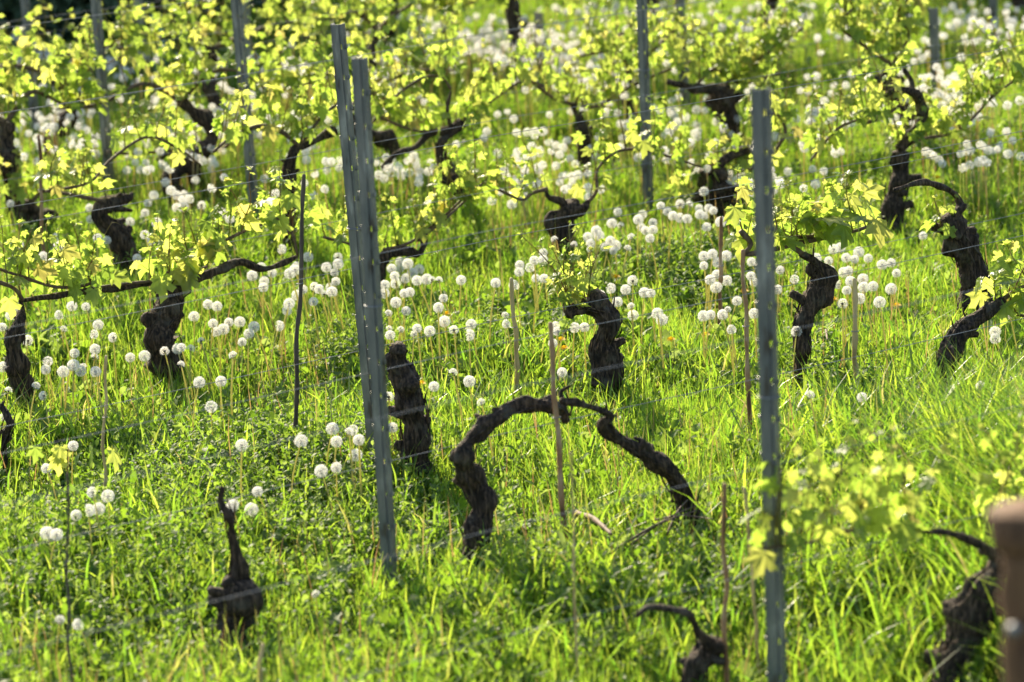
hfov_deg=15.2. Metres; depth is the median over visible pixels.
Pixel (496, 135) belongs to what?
trellis wire
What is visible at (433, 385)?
dandelion
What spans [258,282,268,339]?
dandelion
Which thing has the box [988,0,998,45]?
trellis post
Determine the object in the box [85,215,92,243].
dandelion
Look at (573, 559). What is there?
cane stake
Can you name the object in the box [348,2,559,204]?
grapevine
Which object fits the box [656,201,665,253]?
dandelion
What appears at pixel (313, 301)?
dandelion
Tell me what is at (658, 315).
dandelion
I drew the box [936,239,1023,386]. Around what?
grapevine
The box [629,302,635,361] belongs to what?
dandelion
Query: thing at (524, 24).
grapevine
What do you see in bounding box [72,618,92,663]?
dandelion
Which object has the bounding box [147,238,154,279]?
dandelion
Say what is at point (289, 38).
trellis wire
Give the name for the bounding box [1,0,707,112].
trellis wire
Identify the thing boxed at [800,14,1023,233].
grapevine
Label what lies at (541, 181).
trellis wire
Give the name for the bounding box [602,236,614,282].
dandelion
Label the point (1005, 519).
wooden post
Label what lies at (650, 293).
dandelion
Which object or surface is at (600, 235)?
dandelion
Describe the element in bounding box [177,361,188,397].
dandelion
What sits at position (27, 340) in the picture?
dandelion
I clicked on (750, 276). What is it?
dandelion
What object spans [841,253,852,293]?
dandelion
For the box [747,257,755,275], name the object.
dandelion
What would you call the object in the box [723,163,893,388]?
grapevine
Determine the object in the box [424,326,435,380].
dandelion
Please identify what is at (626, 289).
dandelion
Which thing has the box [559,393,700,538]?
grapevine
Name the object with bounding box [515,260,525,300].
dandelion
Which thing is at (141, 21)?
wooden post
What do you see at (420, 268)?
dandelion
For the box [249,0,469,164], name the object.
grapevine
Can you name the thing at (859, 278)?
dandelion
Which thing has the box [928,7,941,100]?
trellis post
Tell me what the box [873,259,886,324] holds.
dandelion
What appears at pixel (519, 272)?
dandelion
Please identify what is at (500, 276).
dry stalks
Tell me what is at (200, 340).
dandelion
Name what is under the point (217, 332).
dandelion
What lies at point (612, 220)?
dandelion
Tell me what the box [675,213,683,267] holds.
dandelion
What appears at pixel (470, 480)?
grapevine
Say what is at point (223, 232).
dandelion
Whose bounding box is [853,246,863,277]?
dandelion
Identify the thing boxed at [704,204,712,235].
dandelion
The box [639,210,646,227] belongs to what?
dandelion
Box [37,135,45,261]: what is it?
cane stake
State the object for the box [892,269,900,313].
dandelion
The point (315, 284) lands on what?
dandelion
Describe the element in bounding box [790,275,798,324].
dandelion
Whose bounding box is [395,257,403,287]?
dandelion
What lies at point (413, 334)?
dandelion
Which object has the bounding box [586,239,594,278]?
dandelion
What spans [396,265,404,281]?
dandelion
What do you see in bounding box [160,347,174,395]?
dandelion
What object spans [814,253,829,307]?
dandelion
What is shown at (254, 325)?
dandelion
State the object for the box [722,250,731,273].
dandelion
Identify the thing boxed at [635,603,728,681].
grapevine
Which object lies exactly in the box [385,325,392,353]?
dandelion
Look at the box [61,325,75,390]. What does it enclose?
dandelion
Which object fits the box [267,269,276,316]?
dandelion
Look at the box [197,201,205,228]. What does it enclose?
dandelion
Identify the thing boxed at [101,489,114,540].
dandelion
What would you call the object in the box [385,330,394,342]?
dandelion
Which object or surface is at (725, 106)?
grapevine
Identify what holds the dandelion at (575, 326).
on the ground at (586, 618)
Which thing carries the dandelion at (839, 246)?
on the ground at (586, 618)
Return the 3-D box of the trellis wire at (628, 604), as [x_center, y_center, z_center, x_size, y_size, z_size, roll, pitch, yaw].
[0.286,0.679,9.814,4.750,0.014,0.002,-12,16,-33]
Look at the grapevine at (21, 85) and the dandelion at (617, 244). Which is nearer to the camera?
the dandelion at (617, 244)
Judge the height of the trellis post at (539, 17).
0.627 m
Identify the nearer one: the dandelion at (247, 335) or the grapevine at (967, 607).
the grapevine at (967, 607)
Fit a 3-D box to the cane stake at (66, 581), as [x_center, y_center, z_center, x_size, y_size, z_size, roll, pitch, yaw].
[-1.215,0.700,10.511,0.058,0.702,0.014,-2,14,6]
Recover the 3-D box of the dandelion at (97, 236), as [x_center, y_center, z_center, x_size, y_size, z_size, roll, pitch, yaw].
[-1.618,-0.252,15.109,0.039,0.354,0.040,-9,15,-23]
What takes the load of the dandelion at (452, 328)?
on the ground at (586, 618)
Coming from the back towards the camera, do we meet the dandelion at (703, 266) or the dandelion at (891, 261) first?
the dandelion at (891, 261)
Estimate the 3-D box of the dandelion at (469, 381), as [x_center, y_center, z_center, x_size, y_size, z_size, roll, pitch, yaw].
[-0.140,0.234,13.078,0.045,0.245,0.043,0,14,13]
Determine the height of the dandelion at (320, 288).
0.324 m
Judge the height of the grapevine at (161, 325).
0.878 m
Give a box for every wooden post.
[133,0,146,74]
[242,0,254,90]
[986,498,1023,681]
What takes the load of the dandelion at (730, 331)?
on the ground at (586, 618)
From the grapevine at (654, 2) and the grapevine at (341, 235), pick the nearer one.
the grapevine at (341, 235)
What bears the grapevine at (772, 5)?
on the ground at (586, 618)
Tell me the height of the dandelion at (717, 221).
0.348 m
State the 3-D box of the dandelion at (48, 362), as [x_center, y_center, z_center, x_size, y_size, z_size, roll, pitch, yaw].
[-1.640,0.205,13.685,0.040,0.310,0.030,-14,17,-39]
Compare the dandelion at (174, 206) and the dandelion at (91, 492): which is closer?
the dandelion at (91, 492)
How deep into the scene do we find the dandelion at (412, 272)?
15.03 m
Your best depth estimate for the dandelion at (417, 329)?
13.46 m
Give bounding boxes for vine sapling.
[25,444,121,500]
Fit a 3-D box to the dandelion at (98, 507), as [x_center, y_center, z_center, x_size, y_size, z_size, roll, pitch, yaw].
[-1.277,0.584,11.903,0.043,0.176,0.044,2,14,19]
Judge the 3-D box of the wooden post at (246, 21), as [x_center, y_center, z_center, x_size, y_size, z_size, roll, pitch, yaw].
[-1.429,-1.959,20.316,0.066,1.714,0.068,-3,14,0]
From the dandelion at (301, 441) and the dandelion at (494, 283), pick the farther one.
the dandelion at (494, 283)
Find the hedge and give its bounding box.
[0,0,306,46]
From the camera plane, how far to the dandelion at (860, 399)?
12.13 m
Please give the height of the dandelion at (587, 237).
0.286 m
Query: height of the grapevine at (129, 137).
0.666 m
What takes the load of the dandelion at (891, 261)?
on the ground at (586, 618)
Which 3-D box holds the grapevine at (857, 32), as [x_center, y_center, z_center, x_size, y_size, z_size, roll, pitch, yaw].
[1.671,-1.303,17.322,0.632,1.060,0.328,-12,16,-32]
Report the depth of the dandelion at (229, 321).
14.21 m
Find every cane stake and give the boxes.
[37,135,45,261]
[65,473,72,681]
[101,355,107,496]
[256,643,264,681]
[291,174,305,459]
[509,277,519,394]
[548,322,567,541]
[570,452,577,681]
[717,217,723,324]
[720,483,729,681]
[741,249,752,436]
[742,487,760,677]
[851,278,859,384]
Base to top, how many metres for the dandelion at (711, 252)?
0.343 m
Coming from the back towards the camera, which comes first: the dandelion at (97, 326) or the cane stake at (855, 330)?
the dandelion at (97, 326)
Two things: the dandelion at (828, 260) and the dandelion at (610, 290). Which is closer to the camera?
the dandelion at (610, 290)
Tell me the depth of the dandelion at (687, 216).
15.20 m
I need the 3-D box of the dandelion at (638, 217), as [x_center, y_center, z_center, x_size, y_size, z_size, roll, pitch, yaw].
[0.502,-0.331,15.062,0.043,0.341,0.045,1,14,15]
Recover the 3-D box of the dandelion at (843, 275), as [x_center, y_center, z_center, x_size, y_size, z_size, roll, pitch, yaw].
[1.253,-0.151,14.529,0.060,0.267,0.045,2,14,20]
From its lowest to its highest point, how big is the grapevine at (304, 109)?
0.914 m
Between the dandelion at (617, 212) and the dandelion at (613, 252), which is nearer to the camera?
the dandelion at (613, 252)
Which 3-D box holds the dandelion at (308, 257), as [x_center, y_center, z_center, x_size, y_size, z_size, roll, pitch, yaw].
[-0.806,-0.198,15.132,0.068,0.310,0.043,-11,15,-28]
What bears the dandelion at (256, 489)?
on the ground at (586, 618)
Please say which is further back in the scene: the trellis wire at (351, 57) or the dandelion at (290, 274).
the trellis wire at (351, 57)
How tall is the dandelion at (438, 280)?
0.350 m
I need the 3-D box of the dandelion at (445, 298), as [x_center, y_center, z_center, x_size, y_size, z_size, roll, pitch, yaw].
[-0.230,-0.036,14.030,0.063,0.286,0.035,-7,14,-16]
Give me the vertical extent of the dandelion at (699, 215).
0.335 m
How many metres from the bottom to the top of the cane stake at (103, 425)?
0.577 m
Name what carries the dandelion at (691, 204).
on the ground at (586, 618)
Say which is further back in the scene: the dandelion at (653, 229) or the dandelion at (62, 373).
the dandelion at (653, 229)
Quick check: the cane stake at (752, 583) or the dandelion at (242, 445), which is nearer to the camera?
the cane stake at (752, 583)
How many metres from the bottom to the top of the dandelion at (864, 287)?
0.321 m
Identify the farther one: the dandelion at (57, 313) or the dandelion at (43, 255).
the dandelion at (43, 255)
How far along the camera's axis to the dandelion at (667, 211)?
15.48 m
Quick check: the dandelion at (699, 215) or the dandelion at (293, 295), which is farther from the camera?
the dandelion at (699, 215)
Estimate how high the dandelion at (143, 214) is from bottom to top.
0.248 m
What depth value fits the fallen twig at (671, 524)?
11.54 m
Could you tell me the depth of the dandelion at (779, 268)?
14.58 m
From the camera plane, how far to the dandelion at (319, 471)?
12.09 m
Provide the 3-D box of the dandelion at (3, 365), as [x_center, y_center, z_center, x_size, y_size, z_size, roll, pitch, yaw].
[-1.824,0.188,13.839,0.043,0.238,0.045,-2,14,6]
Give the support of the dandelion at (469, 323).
on the ground at (586, 618)
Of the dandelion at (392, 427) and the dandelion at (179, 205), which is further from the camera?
the dandelion at (179, 205)
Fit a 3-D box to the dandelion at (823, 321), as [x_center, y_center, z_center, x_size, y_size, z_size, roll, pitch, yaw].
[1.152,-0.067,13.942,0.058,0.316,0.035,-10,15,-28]
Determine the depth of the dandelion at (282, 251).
15.43 m
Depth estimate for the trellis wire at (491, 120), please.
15.21 m
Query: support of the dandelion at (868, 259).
on the ground at (586, 618)
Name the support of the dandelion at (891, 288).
on the ground at (586, 618)
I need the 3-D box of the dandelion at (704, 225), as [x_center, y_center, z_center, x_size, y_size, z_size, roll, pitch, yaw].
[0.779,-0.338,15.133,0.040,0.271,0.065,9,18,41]
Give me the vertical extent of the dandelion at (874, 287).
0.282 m
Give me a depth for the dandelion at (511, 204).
15.78 m
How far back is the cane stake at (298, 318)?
12.76 m
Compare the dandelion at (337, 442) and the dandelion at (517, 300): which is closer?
the dandelion at (337, 442)
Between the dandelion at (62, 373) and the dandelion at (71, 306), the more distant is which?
the dandelion at (71, 306)
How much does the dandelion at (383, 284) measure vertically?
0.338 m
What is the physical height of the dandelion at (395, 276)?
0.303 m
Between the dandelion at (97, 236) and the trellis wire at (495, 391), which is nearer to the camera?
the trellis wire at (495, 391)
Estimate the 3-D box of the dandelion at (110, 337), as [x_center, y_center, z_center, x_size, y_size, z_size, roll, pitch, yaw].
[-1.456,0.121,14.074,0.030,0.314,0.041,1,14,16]
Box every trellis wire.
[0,0,199,28]
[0,0,714,113]
[0,29,1021,208]
[0,138,1023,338]
[0,213,1022,427]
[0,235,1023,453]
[0,279,1023,505]
[0,318,1023,552]
[0,405,1021,654]
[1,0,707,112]
[1,1,158,22]
[1,6,1019,180]
[1,44,1023,226]
[1,131,1021,328]
[9,93,1020,282]
[14,1,265,36]
[18,0,420,61]
[24,0,793,123]
[33,0,523,76]
[337,514,981,681]
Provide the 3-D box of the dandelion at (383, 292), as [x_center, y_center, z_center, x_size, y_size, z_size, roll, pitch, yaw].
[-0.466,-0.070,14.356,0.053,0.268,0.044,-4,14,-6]
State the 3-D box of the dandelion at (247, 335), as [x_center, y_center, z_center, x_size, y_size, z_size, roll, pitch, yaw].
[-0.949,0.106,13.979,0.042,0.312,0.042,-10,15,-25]
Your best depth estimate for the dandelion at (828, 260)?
14.44 m
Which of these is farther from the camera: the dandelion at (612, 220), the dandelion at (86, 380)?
the dandelion at (612, 220)
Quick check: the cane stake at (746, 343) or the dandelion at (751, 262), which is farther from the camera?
the dandelion at (751, 262)
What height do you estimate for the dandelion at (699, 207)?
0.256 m
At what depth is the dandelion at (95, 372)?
13.28 m
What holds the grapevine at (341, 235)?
on the ground at (586, 618)
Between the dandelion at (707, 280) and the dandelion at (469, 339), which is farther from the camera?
the dandelion at (707, 280)
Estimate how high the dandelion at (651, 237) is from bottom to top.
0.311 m
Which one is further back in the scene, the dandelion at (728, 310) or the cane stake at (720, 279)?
the cane stake at (720, 279)
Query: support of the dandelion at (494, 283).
on the ground at (586, 618)
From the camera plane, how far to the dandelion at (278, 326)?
13.99 m
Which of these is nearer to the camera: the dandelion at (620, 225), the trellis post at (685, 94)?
the dandelion at (620, 225)
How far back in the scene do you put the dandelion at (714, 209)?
15.17 m
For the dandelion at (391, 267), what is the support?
on the ground at (586, 618)
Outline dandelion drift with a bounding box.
[0,0,1023,255]
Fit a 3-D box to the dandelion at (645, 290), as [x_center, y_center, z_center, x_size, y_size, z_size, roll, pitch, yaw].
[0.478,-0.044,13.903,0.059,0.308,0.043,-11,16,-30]
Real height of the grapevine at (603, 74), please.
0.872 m
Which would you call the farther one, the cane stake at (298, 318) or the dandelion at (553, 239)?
the dandelion at (553, 239)
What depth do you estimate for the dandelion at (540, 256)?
14.54 m
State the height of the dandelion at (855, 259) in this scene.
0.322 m
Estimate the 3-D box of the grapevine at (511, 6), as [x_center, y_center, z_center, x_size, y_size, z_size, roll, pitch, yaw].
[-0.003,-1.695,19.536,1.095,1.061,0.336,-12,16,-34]
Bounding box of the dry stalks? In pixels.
[0,0,1023,681]
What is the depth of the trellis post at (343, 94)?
12.51 m
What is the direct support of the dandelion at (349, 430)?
on the ground at (586, 618)
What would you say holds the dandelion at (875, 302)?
on the ground at (586, 618)
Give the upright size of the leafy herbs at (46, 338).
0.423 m
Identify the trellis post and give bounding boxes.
[20,0,39,139]
[90,0,114,194]
[230,0,259,215]
[330,23,374,472]
[351,57,397,594]
[534,12,544,69]
[636,0,653,213]
[675,0,689,111]
[750,87,787,681]
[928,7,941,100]
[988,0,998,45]
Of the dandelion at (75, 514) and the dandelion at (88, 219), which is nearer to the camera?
the dandelion at (75, 514)
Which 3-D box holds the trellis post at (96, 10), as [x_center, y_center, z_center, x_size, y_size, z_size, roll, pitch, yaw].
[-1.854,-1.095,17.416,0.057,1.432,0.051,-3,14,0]
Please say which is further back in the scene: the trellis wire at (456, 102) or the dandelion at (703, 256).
the trellis wire at (456, 102)
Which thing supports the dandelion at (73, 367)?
on the ground at (586, 618)
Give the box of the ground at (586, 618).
[0,0,1023,681]
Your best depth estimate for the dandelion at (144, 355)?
13.94 m
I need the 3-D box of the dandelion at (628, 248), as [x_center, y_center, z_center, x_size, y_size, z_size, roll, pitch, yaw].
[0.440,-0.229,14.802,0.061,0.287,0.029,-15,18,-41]
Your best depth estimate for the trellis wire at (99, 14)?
16.02 m
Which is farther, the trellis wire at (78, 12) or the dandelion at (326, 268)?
the trellis wire at (78, 12)
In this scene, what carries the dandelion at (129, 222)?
on the ground at (586, 618)
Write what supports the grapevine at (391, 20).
on the ground at (586, 618)
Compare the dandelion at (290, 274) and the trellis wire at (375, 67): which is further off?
the trellis wire at (375, 67)
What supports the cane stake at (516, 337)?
on the ground at (586, 618)
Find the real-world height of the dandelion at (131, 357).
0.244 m
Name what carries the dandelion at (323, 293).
on the ground at (586, 618)
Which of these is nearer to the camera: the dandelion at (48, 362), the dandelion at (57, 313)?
the dandelion at (48, 362)
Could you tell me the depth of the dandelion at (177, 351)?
13.96 m
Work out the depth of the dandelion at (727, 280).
14.51 m
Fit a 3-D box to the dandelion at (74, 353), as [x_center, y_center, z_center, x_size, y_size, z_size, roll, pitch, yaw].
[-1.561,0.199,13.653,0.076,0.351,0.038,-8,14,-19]
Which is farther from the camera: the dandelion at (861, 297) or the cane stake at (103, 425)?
the dandelion at (861, 297)
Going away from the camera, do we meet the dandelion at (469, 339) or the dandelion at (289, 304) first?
the dandelion at (469, 339)
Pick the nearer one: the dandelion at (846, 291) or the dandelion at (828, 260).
the dandelion at (846, 291)
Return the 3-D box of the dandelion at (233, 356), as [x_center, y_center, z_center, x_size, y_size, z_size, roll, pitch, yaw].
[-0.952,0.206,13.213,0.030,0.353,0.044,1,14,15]
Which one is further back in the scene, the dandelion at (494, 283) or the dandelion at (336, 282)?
the dandelion at (336, 282)
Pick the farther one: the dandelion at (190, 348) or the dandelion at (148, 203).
the dandelion at (148, 203)
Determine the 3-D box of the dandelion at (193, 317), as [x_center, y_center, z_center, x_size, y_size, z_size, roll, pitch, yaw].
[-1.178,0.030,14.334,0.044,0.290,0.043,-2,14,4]
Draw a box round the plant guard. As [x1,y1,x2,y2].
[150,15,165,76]
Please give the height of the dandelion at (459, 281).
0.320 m
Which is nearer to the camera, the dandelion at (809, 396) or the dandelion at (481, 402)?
the dandelion at (809, 396)
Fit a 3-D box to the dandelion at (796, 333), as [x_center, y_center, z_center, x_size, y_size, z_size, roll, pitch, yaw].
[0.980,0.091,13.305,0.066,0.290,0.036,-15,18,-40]
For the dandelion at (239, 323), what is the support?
on the ground at (586, 618)
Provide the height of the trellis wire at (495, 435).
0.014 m
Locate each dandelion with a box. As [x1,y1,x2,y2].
[0,323,15,399]
[0,361,6,399]
[4,387,11,425]
[5,312,13,326]
[7,200,16,238]
[23,335,32,354]
[28,382,40,441]
[39,251,49,287]
[39,391,51,436]
[40,365,51,415]
[40,527,52,548]
[41,463,57,506]
[43,356,55,420]
[48,528,62,591]
[54,310,64,352]
[57,365,68,416]
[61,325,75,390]
[64,349,79,414]
[66,301,78,346]
[67,359,79,423]
[68,441,78,493]
[70,509,81,528]
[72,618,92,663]
[75,366,91,423]
[80,363,92,407]
[81,302,94,344]
[84,329,98,380]
[85,203,92,243]
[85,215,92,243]
[85,503,94,554]
[87,486,101,542]
[90,344,100,383]
[90,366,105,437]
[91,354,97,394]
[92,319,104,356]
[93,234,102,263]
[93,502,104,549]
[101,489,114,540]
[103,236,113,264]
[108,332,117,388]
[125,217,134,225]
[125,353,134,391]
[132,254,141,280]
[139,350,153,400]
[140,230,154,274]
[141,209,148,233]
[144,199,153,228]
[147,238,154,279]
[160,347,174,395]
[168,203,180,251]
[172,343,185,389]
[177,343,193,398]
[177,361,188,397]
[178,201,188,247]
[187,345,194,390]
[188,311,199,374]
[192,376,205,440]
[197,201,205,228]
[197,337,213,393]
[203,299,214,347]
[205,401,216,439]
[208,319,217,373]
[211,327,225,361]
[212,301,221,356]
[215,212,228,258]
[215,375,226,417]
[217,323,229,371]
[224,318,240,367]
[225,215,236,271]
[227,499,240,539]
[229,351,236,414]
[234,316,245,348]
[235,439,247,509]
[237,337,246,373]
[243,328,253,387]
[244,502,258,524]
[247,270,264,318]
[248,321,268,368]
[252,486,268,521]
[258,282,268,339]
[259,276,269,309]
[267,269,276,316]
[269,321,284,386]
[277,244,285,280]
[278,306,291,356]
[281,298,294,371]
[284,268,303,321]
[289,264,305,314]
[291,434,307,500]
[292,289,298,306]
[303,252,312,294]
[303,285,308,324]
[309,282,317,325]
[309,297,321,363]
[312,590,319,627]
[314,284,331,341]
[314,464,333,515]
[321,262,334,319]
[322,290,333,334]
[326,286,343,328]
[326,422,338,466]
[330,268,338,312]
[330,436,342,488]
[330,462,341,515]
[332,259,343,278]
[332,277,339,319]
[333,253,342,289]
[345,427,353,488]
[347,425,358,468]
[349,448,362,492]
[353,434,364,504]
[381,280,391,333]
[381,288,393,333]
[384,309,391,345]
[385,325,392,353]
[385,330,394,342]
[387,264,396,309]
[387,392,393,454]
[389,422,402,463]
[390,271,405,321]
[390,278,400,323]
[390,297,403,342]
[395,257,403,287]
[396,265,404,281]
[397,326,404,340]
[399,289,408,343]
[400,273,410,287]
[400,306,410,340]
[402,258,413,312]
[405,287,422,342]
[407,267,417,286]
[411,275,432,324]
[411,331,416,358]
[412,324,423,391]
[414,264,426,300]
[421,274,430,313]
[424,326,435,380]
[428,276,433,325]
[428,381,438,407]
[433,302,443,367]
[435,277,447,337]
[439,294,456,340]
[439,315,449,359]
[449,325,459,391]
[449,368,464,436]
[456,275,465,335]
[463,375,475,416]
[465,329,474,375]
[466,319,478,370]
[477,398,494,474]
[489,278,500,344]
[501,312,508,358]
[502,319,513,364]
[507,200,516,247]
[509,279,521,328]
[514,267,523,304]
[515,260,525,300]
[525,263,534,303]
[529,255,538,319]
[532,274,539,304]
[533,274,547,332]
[537,248,547,275]
[538,255,547,303]
[551,236,558,272]
[553,321,560,371]
[553,326,560,380]
[557,367,568,396]
[570,241,582,273]
[570,322,579,384]
[580,323,589,380]
[583,232,593,275]
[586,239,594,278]
[591,225,600,280]
[594,231,604,268]
[600,242,612,278]
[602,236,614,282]
[607,218,616,267]
[607,283,615,302]
[609,247,617,285]
[611,240,620,280]
[612,297,622,338]
[614,208,630,257]
[617,222,626,259]
[620,284,631,321]
[621,245,630,297]
[623,233,634,275]
[627,275,637,309]
[627,310,638,363]
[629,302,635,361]
[633,214,643,277]
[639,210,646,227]
[639,223,644,267]
[639,287,648,355]
[641,226,648,256]
[645,234,658,288]
[646,289,656,351]
[648,225,657,270]
[649,218,656,251]
[651,307,664,369]
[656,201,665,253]
[656,314,667,359]
[663,207,671,240]
[668,211,677,267]
[675,199,683,230]
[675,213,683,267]
[682,201,692,242]
[682,214,696,252]
[694,204,702,237]
[695,209,704,253]
[698,251,707,304]
[698,310,709,370]
[699,261,710,327]
[701,212,707,243]
[702,222,716,260]
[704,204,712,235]
[704,274,714,325]
[705,310,715,358]
[707,249,717,304]
[709,206,718,242]
[710,270,718,311]
[710,282,722,323]
[712,258,722,269]
[715,216,726,277]
[717,309,732,369]
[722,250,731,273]
[722,275,731,303]
[724,307,737,378]
[726,325,735,395]
[727,296,742,350]
[746,271,757,334]
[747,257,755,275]
[749,277,755,324]
[749,308,757,361]
[776,266,784,319]
[776,284,781,317]
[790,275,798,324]
[791,326,801,382]
[806,391,820,462]
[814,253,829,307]
[821,308,825,334]
[824,257,832,309]
[828,244,838,304]
[835,280,840,316]
[836,243,845,271]
[836,267,847,306]
[837,298,847,379]
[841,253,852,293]
[841,285,851,341]
[843,266,852,310]
[845,276,853,315]
[849,255,858,301]
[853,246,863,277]
[857,273,868,294]
[857,292,864,326]
[857,393,867,439]
[858,281,873,347]
[864,254,872,299]
[868,281,877,323]
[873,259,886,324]
[873,296,888,380]
[885,283,896,307]
[887,258,897,295]
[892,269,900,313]
[919,231,926,261]
[989,326,1000,371]
[989,333,1005,366]
[1008,315,1019,367]
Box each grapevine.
[0,0,163,157]
[0,11,107,227]
[0,124,107,230]
[0,212,116,407]
[0,401,15,468]
[18,148,324,385]
[31,92,202,274]
[50,0,285,211]
[101,0,324,125]
[107,67,246,194]
[207,486,263,665]
[210,39,350,256]
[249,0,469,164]
[289,0,462,122]
[291,0,397,45]
[306,142,502,301]
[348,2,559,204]
[385,341,434,484]
[398,75,703,261]
[420,0,578,94]
[449,385,572,568]
[504,7,532,39]
[515,0,696,181]
[517,222,625,403]
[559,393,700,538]
[562,0,654,63]
[566,0,693,127]
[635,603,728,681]
[651,0,661,27]
[657,52,806,229]
[666,0,819,159]
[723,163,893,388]
[739,386,1023,681]
[758,0,777,23]
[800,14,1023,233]
[824,0,928,143]
[893,179,992,314]
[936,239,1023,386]
[1011,0,1023,15]
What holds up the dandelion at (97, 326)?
on the ground at (586, 618)
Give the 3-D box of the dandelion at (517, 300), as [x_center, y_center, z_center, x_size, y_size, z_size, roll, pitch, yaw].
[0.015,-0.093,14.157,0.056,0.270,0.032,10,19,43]
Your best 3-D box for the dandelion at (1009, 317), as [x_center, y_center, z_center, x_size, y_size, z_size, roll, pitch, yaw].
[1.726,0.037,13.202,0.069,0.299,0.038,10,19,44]
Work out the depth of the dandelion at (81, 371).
13.52 m
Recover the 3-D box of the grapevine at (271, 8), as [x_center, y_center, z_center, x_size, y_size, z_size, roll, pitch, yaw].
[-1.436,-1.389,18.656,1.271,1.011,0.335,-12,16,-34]
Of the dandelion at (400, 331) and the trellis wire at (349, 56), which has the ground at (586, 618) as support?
the dandelion at (400, 331)
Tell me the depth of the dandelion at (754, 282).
14.23 m
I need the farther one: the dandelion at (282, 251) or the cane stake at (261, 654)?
the dandelion at (282, 251)
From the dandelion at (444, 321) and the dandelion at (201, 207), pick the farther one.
the dandelion at (201, 207)
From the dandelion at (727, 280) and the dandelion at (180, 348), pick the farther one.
the dandelion at (727, 280)
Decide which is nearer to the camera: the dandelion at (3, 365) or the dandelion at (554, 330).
the dandelion at (554, 330)
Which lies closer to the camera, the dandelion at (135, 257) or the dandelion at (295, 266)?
the dandelion at (295, 266)
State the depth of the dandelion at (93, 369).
13.99 m
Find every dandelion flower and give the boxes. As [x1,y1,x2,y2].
[561,345,567,361]
[611,274,620,286]
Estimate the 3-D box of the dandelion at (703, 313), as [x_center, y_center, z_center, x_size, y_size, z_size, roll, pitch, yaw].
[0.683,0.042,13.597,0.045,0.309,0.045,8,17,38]
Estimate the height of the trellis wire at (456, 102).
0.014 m
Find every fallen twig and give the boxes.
[575,511,612,535]
[610,510,696,552]
[631,503,700,544]
[646,515,713,522]
[666,499,687,535]
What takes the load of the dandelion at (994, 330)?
on the ground at (586, 618)
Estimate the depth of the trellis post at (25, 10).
19.15 m
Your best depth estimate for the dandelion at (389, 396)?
12.69 m
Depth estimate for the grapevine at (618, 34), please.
20.02 m
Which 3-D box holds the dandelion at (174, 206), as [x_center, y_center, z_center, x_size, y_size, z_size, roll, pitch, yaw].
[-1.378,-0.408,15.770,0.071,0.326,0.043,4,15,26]
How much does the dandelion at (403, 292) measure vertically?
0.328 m
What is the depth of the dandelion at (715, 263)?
14.50 m
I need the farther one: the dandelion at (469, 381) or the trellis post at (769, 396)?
the dandelion at (469, 381)
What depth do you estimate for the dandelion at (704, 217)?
15.41 m
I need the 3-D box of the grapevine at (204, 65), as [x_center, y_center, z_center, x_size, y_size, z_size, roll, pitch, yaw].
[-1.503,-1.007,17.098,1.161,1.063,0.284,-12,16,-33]
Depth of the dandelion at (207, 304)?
14.50 m
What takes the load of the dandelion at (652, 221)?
on the ground at (586, 618)
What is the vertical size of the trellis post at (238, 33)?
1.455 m
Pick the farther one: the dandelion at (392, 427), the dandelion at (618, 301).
the dandelion at (618, 301)
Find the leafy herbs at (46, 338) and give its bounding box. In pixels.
[0,0,1023,681]
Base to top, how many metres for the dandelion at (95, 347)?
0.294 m
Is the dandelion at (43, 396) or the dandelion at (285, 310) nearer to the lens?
the dandelion at (43, 396)
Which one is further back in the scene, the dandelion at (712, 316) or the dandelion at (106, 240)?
the dandelion at (106, 240)
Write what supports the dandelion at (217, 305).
on the ground at (586, 618)
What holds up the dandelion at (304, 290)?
on the ground at (586, 618)
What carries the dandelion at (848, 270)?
on the ground at (586, 618)
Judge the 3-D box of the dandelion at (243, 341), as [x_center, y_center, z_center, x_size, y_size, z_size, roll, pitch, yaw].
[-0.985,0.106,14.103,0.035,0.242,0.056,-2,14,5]
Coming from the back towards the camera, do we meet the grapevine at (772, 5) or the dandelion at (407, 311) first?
the grapevine at (772, 5)
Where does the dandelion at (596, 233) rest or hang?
on the ground at (586, 618)
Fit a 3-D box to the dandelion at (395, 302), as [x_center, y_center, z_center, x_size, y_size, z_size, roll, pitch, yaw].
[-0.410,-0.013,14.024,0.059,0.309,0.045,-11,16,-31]
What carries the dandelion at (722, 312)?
on the ground at (586, 618)
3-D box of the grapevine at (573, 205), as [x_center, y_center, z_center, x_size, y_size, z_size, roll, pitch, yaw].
[0.179,-0.645,15.611,1.492,0.798,0.243,-12,16,-33]
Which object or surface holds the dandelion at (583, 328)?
on the ground at (586, 618)
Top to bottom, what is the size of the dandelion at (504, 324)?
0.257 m
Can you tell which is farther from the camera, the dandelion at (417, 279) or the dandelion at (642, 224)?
the dandelion at (642, 224)
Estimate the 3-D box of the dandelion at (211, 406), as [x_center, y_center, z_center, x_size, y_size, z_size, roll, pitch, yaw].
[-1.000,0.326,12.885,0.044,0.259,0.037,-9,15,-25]
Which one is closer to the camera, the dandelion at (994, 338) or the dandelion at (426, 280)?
the dandelion at (994, 338)
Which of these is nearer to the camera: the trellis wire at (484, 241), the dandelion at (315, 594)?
the dandelion at (315, 594)
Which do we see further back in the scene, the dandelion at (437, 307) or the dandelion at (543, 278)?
the dandelion at (543, 278)
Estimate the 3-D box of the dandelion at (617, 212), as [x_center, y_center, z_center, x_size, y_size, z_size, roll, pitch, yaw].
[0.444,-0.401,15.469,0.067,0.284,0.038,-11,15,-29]
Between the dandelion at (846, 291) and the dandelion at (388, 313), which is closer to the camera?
the dandelion at (846, 291)

